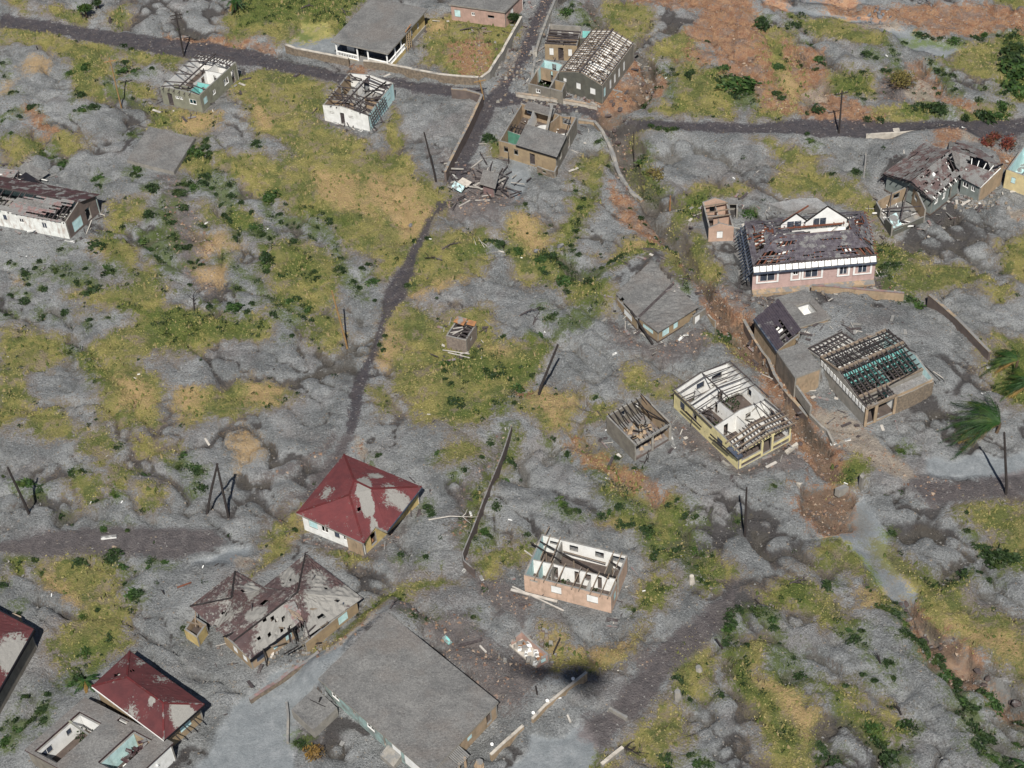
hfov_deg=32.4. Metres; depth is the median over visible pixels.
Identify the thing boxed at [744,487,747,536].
utility pole
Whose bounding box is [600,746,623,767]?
kerb wall
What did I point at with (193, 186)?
bush
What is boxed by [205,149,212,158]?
bush
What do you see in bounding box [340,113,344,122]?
door
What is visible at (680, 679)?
bush
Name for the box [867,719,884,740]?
bush
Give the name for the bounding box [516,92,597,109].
kerb wall
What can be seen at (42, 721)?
bush
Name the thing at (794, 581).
fallen branch
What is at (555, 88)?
ruined annex
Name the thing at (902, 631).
bush
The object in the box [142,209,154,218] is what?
bush
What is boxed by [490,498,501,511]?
bush
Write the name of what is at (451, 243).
fallen branch
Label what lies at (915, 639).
bush
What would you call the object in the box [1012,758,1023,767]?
palm tree
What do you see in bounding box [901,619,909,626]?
bush
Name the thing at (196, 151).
bush
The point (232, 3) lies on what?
bush
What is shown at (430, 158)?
utility pole
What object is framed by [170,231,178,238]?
bush
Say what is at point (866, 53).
bush
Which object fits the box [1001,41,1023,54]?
bush
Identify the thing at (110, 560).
bush
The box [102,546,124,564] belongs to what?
bush
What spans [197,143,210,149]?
bush
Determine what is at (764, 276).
louvre window
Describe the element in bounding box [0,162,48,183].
collapsed shed
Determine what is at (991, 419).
palm tree
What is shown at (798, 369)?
terrace block
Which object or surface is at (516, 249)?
bush
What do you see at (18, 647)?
maroon roofed house
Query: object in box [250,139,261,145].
bush
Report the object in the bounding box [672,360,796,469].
roofless house
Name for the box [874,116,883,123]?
bush
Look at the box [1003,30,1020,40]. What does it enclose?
bush
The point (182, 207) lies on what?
bush
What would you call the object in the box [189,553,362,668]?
brown roofed house
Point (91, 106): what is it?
bush
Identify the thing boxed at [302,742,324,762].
dried shrub
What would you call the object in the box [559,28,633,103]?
skeletal roofed house
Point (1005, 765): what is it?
bush
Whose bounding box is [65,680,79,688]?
bush
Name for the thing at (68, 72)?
bush
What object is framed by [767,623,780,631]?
bush
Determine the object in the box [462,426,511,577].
boundary wall
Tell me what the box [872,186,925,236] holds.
ruined outbuilding
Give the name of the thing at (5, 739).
bush
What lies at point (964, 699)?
bush
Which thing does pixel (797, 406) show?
gully wall
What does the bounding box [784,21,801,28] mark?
bush
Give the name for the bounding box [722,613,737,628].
bush
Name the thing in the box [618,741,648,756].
fallen branch
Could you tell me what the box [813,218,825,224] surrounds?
louvre window
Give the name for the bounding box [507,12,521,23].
tree
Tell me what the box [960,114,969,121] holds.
bush
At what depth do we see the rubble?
233.53 m
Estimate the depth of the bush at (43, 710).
182.06 m
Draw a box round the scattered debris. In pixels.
[5,19,1007,763]
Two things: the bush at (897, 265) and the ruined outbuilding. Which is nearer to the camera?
the bush at (897, 265)
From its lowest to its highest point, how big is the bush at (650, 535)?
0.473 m
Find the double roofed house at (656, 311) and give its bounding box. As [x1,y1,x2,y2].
[616,261,715,343]
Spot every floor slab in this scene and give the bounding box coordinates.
[127,127,195,174]
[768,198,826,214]
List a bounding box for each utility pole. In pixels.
[7,466,29,514]
[104,57,121,107]
[170,12,184,56]
[331,290,347,348]
[423,132,436,181]
[474,78,485,99]
[538,344,558,394]
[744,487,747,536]
[836,90,847,133]
[1003,432,1007,494]
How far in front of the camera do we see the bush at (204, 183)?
244.45 m
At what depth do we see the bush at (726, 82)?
253.59 m
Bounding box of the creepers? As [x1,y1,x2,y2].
[0,0,1023,767]
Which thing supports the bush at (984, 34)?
on the ground at (244, 734)
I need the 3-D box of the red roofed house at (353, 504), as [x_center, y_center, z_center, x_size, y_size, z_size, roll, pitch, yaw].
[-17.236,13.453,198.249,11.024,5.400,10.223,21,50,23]
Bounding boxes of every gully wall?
[742,319,807,418]
[809,414,833,445]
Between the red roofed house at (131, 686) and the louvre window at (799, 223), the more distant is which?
the louvre window at (799, 223)
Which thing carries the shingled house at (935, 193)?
on the ground at (244, 734)
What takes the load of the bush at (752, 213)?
on the ground at (244, 734)
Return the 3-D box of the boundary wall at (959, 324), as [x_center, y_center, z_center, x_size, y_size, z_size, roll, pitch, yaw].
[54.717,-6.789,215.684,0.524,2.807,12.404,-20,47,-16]
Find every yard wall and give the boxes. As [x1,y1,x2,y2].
[531,46,535,77]
[863,152,866,177]
[866,130,913,138]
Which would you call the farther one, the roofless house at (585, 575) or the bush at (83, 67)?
the bush at (83, 67)
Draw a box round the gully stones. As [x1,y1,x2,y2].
[26,0,1023,711]
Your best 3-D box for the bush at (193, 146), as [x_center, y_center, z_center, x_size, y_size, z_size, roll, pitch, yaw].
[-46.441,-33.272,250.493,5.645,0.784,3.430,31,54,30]
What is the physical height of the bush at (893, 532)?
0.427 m
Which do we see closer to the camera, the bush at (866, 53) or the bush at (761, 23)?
the bush at (866, 53)
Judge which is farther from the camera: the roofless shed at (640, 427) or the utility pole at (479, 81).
the utility pole at (479, 81)
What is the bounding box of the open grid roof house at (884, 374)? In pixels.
[809,328,939,426]
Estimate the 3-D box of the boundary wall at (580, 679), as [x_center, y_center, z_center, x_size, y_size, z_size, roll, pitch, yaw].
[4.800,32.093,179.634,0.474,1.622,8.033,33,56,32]
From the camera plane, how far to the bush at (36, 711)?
182.28 m
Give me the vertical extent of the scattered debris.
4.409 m
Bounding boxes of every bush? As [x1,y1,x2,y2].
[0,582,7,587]
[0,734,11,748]
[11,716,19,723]
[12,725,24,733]
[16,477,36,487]
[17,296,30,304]
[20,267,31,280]
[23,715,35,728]
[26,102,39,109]
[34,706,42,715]
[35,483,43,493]
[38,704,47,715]
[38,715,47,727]
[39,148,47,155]
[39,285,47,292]
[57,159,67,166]
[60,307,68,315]
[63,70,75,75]
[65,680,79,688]
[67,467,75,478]
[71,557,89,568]
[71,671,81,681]
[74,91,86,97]
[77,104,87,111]
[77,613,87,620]
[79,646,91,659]
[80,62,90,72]
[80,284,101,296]
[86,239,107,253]
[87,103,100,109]
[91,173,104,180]
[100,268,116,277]
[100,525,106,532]
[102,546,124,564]
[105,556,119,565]
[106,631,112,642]
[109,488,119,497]
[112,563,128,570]
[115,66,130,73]
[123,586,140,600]
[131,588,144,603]
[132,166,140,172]
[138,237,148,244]
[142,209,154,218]
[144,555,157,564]
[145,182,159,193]
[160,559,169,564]
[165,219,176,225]
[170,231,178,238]
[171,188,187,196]
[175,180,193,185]
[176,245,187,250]
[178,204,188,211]
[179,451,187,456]
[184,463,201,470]
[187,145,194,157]
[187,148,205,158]
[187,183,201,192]
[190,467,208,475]
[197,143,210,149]
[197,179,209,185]
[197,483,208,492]
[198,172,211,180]
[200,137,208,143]
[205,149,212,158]
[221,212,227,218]
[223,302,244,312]
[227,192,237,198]
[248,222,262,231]
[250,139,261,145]
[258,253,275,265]
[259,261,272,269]
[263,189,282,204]
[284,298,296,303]
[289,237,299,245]
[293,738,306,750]
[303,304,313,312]
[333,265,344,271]
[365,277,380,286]
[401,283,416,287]
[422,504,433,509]
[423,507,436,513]
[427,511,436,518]
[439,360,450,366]
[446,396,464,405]
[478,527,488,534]
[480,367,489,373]
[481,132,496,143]
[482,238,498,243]
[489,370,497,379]
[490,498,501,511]
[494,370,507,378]
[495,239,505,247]
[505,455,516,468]
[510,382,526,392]
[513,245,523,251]
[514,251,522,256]
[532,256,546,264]
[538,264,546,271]
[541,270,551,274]
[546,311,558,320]
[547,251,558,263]
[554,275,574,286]
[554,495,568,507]
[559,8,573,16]
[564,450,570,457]
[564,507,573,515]
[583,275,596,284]
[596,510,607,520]
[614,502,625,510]
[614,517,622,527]
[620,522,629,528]
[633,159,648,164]
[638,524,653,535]
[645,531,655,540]
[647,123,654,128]
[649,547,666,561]
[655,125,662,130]
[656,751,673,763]
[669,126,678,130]
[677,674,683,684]
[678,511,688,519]
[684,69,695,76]
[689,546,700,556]
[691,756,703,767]
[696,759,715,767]
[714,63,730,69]
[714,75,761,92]
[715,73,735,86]
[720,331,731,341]
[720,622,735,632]
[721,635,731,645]
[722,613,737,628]
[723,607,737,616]
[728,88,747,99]
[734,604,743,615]
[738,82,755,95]
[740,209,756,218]
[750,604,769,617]
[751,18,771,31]
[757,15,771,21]
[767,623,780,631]
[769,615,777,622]
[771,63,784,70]
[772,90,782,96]
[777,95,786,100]
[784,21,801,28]
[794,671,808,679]
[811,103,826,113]
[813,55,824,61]
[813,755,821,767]
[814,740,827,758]
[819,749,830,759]
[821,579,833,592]
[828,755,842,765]
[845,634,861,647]
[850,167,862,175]
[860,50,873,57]
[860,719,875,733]
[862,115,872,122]
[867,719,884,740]
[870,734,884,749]
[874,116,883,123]
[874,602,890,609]
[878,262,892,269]
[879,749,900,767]
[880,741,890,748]
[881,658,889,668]
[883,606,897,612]
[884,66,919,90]
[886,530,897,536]
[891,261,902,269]
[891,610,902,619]
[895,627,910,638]
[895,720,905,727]
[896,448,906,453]
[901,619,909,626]
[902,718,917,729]
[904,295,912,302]
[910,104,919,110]
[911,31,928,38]
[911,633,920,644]
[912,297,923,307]
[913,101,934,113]
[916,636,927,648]
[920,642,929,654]
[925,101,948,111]
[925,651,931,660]
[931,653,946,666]
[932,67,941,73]
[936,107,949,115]
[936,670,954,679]
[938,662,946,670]
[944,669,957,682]
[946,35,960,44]
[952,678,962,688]
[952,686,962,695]
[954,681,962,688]
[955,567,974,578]
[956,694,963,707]
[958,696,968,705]
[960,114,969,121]
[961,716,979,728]
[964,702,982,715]
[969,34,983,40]
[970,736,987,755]
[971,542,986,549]
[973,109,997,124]
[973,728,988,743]
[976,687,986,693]
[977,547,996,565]
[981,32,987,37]
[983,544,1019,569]
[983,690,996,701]
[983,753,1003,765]
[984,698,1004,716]
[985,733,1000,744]
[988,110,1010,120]
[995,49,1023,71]
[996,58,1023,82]
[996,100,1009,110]
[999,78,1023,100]
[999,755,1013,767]
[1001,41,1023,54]
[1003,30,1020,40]
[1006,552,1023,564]
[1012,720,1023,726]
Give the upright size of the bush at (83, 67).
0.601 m
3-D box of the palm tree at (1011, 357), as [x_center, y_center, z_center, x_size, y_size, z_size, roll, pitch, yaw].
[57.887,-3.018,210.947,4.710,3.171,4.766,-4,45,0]
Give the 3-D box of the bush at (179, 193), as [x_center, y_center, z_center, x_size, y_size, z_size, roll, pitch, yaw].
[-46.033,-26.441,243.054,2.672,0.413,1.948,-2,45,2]
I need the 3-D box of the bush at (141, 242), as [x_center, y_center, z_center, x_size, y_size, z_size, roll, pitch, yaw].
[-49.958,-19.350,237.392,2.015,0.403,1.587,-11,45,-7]
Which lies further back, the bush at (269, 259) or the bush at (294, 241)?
the bush at (294, 241)
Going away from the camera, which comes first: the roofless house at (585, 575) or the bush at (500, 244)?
the roofless house at (585, 575)
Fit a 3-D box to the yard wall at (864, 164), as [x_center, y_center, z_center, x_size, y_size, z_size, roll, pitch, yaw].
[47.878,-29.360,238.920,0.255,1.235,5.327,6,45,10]
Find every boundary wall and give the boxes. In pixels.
[284,44,349,66]
[363,59,478,84]
[444,88,483,181]
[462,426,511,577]
[811,284,903,300]
[927,294,990,359]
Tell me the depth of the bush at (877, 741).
174.97 m
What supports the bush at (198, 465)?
on the ground at (244, 734)
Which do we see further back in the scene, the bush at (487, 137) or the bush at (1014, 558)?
the bush at (487, 137)
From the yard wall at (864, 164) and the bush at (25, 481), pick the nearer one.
the bush at (25, 481)
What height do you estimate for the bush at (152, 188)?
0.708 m
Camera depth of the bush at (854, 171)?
237.48 m
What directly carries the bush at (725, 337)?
on the ground at (244, 734)
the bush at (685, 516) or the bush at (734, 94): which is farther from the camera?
the bush at (734, 94)
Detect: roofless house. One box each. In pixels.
[160,50,238,111]
[323,73,394,130]
[512,526,627,612]
[545,24,593,60]
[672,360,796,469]
[1003,146,1023,194]
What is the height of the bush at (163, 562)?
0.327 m
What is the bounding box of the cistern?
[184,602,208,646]
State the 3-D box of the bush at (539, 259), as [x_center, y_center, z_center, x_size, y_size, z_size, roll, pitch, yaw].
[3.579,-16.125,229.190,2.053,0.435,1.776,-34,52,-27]
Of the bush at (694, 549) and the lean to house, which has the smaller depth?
the bush at (694, 549)
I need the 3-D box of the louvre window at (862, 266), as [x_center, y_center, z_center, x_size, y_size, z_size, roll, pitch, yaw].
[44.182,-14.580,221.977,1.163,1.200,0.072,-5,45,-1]
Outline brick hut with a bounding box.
[443,316,476,357]
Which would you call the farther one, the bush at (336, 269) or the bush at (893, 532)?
the bush at (336, 269)
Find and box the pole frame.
[206,463,229,517]
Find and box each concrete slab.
[291,688,338,737]
[784,442,797,453]
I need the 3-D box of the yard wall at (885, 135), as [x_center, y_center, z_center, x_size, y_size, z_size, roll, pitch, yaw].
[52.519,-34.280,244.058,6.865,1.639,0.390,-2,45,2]
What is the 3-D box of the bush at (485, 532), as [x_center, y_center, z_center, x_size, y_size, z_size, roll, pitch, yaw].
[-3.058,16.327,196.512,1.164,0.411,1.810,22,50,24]
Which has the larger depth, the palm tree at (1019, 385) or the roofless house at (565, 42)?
the roofless house at (565, 42)
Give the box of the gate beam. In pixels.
[608,707,627,720]
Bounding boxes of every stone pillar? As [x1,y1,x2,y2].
[673,689,681,702]
[688,574,694,585]
[695,665,702,672]
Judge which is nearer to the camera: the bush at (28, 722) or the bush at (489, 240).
the bush at (28, 722)
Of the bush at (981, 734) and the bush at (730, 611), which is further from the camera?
the bush at (730, 611)
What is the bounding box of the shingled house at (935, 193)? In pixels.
[881,139,1003,215]
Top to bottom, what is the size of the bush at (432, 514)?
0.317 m
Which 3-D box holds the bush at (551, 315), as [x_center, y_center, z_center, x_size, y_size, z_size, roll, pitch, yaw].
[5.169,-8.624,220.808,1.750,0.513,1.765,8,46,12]
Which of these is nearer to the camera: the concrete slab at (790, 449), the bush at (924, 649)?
the bush at (924, 649)
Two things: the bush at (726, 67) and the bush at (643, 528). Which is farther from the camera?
the bush at (726, 67)
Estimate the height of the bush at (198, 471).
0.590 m
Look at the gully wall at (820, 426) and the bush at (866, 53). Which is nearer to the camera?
the gully wall at (820, 426)
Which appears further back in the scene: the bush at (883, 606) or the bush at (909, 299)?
the bush at (909, 299)
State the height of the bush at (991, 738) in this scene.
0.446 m
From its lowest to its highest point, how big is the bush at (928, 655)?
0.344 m
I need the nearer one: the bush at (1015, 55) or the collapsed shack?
the collapsed shack
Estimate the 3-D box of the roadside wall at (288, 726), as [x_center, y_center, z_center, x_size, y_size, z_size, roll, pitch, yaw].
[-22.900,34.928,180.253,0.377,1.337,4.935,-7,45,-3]
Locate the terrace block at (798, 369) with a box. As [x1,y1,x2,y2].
[776,342,821,414]
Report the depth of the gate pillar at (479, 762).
173.95 m
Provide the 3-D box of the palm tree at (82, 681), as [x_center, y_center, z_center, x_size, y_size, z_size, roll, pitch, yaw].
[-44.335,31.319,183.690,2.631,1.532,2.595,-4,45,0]
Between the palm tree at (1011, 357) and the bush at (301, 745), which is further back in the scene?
the palm tree at (1011, 357)
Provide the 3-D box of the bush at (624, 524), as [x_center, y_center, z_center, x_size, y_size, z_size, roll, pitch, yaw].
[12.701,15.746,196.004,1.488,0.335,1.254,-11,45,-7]
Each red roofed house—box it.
[91,651,204,746]
[296,454,422,555]
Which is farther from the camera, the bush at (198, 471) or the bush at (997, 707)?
the bush at (198, 471)
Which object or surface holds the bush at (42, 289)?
on the ground at (244, 734)
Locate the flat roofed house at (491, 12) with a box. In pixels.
[449,0,522,27]
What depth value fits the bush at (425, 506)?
199.62 m
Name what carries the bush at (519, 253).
on the ground at (244, 734)
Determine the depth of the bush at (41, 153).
252.13 m
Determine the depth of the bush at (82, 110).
257.38 m
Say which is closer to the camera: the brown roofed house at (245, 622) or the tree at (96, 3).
the brown roofed house at (245, 622)
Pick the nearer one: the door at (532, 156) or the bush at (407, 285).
the bush at (407, 285)
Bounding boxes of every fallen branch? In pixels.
[428,511,476,523]
[442,237,460,248]
[520,306,541,315]
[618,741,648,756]
[789,575,807,584]
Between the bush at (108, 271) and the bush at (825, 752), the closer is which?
the bush at (825, 752)
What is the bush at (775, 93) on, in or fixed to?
on the ground at (244, 734)
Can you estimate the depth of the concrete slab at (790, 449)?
202.98 m
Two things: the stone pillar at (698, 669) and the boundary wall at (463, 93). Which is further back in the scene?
the boundary wall at (463, 93)
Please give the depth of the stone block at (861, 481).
198.52 m
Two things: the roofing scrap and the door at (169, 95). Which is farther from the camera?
the door at (169, 95)
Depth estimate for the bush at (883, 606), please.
186.88 m
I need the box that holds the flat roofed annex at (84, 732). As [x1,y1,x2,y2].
[25,697,175,767]
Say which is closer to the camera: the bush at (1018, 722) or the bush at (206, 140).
the bush at (1018, 722)
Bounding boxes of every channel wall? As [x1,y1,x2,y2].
[578,118,642,201]
[601,133,636,199]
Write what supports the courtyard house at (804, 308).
on the ground at (244, 734)
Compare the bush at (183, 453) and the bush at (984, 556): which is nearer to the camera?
the bush at (984, 556)
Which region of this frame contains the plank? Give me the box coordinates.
[442,635,451,644]
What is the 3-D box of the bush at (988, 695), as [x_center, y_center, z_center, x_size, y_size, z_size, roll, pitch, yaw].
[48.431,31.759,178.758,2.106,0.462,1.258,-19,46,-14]
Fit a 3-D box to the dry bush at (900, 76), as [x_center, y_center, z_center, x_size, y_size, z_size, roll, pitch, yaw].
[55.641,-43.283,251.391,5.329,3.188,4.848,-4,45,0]
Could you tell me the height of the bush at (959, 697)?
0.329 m
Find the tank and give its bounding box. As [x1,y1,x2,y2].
[11,613,22,621]
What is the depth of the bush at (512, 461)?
204.74 m
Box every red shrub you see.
[978,134,996,147]
[988,131,1003,141]
[998,133,1016,149]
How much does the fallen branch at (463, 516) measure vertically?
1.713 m
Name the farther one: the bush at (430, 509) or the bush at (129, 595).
the bush at (430, 509)
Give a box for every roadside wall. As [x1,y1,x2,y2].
[249,650,318,703]
[285,701,289,743]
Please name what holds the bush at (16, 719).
on the ground at (244, 734)
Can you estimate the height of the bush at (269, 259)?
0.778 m
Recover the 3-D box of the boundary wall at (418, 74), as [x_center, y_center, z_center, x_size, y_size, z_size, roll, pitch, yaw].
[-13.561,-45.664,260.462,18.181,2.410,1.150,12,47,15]
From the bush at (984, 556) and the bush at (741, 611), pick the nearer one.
the bush at (741, 611)
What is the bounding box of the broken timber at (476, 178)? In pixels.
[440,152,531,208]
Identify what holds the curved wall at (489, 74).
on the ground at (244, 734)
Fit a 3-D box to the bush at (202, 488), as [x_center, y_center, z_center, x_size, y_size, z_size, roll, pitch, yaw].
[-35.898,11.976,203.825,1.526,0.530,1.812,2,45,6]
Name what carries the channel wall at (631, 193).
on the ground at (244, 734)
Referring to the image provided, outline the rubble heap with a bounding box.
[509,630,548,667]
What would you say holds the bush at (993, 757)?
on the ground at (244, 734)
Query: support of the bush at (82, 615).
on the ground at (244, 734)
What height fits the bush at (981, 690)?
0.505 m
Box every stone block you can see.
[834,484,848,497]
[858,473,864,491]
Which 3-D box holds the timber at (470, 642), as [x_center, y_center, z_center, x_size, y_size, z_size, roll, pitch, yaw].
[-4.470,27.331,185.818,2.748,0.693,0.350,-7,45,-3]
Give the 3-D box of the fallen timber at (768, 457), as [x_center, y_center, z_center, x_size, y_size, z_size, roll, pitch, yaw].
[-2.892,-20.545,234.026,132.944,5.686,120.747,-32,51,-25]
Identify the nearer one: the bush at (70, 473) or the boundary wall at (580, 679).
the boundary wall at (580, 679)
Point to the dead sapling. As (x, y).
(193, 300)
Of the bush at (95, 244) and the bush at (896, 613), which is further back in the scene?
the bush at (95, 244)
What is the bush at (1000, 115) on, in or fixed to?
on the ground at (244, 734)
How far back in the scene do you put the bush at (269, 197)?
241.84 m
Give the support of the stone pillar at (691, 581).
on the ground at (244, 734)
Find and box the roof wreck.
[451,177,471,192]
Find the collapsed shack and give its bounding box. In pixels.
[479,169,498,195]
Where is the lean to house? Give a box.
[753,299,800,367]
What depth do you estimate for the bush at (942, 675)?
181.92 m
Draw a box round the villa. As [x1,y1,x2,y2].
[331,0,427,65]
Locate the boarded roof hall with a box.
[734,205,879,296]
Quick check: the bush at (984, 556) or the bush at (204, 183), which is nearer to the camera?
the bush at (984, 556)
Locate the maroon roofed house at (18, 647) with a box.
[0,610,36,712]
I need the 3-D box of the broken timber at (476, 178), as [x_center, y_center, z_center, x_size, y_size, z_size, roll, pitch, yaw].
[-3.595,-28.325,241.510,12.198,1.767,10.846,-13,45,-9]
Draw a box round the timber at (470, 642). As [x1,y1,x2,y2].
[457,638,482,647]
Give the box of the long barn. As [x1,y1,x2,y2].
[0,176,99,238]
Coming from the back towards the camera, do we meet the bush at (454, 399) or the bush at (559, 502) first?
the bush at (454, 399)
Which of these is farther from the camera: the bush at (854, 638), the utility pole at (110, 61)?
the utility pole at (110, 61)
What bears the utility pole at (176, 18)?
on the ground at (244, 734)
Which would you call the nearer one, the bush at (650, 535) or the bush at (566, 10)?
the bush at (650, 535)
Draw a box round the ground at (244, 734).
[0,0,1023,767]
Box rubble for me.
[217,25,1013,673]
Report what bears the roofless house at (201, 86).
on the ground at (244, 734)
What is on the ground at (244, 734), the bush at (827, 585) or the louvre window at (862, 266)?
the bush at (827, 585)
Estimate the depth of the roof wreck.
240.74 m
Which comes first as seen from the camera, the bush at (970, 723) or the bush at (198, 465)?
the bush at (970, 723)
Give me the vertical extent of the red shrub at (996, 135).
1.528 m
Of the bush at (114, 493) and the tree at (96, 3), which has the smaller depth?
the bush at (114, 493)
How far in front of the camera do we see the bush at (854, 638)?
183.60 m
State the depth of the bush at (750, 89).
253.32 m
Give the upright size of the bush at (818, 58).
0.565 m
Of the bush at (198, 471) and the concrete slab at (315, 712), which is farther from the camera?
the bush at (198, 471)
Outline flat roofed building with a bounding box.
[318,612,498,767]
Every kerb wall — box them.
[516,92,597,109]
[535,0,557,56]
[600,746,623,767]
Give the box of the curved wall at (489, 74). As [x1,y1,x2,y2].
[480,16,521,83]
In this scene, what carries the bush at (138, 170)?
on the ground at (244, 734)
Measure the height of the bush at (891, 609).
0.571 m
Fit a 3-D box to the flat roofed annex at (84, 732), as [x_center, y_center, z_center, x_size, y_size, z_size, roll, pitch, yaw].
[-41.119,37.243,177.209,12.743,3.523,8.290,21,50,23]
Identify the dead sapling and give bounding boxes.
[187,289,197,309]
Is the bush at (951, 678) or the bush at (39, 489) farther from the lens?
the bush at (39, 489)
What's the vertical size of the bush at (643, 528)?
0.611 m
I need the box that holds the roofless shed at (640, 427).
[606,394,670,463]
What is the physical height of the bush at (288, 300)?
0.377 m
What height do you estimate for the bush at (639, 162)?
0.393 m
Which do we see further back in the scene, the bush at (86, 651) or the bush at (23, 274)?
the bush at (23, 274)
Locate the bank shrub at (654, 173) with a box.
[645,162,663,180]
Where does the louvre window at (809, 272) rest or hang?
in the boarded roof hall
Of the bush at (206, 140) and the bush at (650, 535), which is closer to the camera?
the bush at (650, 535)
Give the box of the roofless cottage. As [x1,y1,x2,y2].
[702,197,737,241]
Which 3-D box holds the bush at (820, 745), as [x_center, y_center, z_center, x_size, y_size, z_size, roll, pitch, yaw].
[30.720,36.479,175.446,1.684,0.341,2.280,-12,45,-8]
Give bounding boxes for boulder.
[974,668,981,674]
[1012,699,1021,707]
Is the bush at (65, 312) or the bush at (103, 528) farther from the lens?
the bush at (65, 312)
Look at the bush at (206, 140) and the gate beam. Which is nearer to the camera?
the gate beam
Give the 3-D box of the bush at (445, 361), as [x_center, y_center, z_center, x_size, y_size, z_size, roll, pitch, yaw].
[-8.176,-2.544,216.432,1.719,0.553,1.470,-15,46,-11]
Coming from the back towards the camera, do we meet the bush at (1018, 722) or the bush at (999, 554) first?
the bush at (999, 554)
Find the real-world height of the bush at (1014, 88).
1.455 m
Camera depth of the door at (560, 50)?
261.48 m
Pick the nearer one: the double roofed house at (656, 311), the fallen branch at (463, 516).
the fallen branch at (463, 516)
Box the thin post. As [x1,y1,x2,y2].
[633,132,634,165]
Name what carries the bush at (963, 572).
on the ground at (244, 734)
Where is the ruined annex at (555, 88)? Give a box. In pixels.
[528,59,565,103]
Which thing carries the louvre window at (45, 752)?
in the flat roofed annex at (84, 732)
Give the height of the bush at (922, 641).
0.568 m
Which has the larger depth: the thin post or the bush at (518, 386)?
the thin post
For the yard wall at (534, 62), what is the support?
on the ground at (244, 734)
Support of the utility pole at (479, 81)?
on the ground at (244, 734)
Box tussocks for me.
[0,0,1023,767]
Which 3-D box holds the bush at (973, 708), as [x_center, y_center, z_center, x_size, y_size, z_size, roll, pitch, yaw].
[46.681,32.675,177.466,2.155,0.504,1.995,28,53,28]
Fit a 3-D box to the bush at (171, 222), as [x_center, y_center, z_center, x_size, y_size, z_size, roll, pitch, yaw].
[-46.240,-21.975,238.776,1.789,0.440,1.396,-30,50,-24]
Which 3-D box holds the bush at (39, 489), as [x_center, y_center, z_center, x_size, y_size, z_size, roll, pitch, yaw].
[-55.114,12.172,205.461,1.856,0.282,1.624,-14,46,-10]
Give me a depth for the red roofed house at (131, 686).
178.93 m
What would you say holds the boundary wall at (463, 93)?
on the ground at (244, 734)
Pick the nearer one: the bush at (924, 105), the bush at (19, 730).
the bush at (19, 730)
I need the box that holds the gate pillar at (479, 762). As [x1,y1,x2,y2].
[474,758,483,767]
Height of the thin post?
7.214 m
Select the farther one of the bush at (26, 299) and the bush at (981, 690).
the bush at (26, 299)
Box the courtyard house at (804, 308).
[774,289,830,327]
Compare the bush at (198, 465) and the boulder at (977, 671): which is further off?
the bush at (198, 465)
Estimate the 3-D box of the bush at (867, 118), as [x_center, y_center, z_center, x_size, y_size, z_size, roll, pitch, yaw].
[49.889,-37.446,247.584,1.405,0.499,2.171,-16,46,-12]
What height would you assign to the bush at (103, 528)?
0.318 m
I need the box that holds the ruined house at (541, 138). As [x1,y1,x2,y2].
[499,101,576,177]
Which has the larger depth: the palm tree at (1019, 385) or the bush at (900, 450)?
the palm tree at (1019, 385)
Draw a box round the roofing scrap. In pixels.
[101,534,116,539]
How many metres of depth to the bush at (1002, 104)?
247.34 m
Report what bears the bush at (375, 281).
on the ground at (244, 734)
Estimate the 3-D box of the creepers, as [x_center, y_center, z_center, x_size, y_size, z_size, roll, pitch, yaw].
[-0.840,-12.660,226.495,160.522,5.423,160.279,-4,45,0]
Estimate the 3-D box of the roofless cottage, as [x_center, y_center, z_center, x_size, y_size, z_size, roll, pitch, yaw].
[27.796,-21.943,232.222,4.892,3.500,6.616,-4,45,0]
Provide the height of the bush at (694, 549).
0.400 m
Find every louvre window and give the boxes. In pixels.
[41,744,52,755]
[760,273,774,280]
[787,221,801,226]
[805,269,817,276]
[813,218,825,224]
[839,267,846,273]
[858,265,866,271]
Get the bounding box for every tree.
[74,674,98,693]
[76,3,92,17]
[91,0,101,8]
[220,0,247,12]
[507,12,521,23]
[937,391,1000,459]
[979,343,1018,377]
[988,365,1023,400]
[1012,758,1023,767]
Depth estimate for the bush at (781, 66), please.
257.04 m
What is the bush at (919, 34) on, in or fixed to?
on the ground at (244, 734)
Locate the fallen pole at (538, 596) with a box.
[510,588,557,602]
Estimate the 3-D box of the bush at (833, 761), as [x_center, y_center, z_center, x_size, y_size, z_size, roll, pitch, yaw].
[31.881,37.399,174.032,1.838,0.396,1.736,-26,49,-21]
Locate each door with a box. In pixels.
[167,93,173,103]
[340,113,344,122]
[530,153,534,163]
[558,48,562,58]
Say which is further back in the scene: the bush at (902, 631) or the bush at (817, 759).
the bush at (902, 631)
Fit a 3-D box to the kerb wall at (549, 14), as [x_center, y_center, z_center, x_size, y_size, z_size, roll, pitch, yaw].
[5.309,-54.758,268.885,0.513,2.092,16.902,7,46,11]
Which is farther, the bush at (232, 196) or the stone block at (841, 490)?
the bush at (232, 196)
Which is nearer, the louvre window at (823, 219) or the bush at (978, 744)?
the bush at (978, 744)

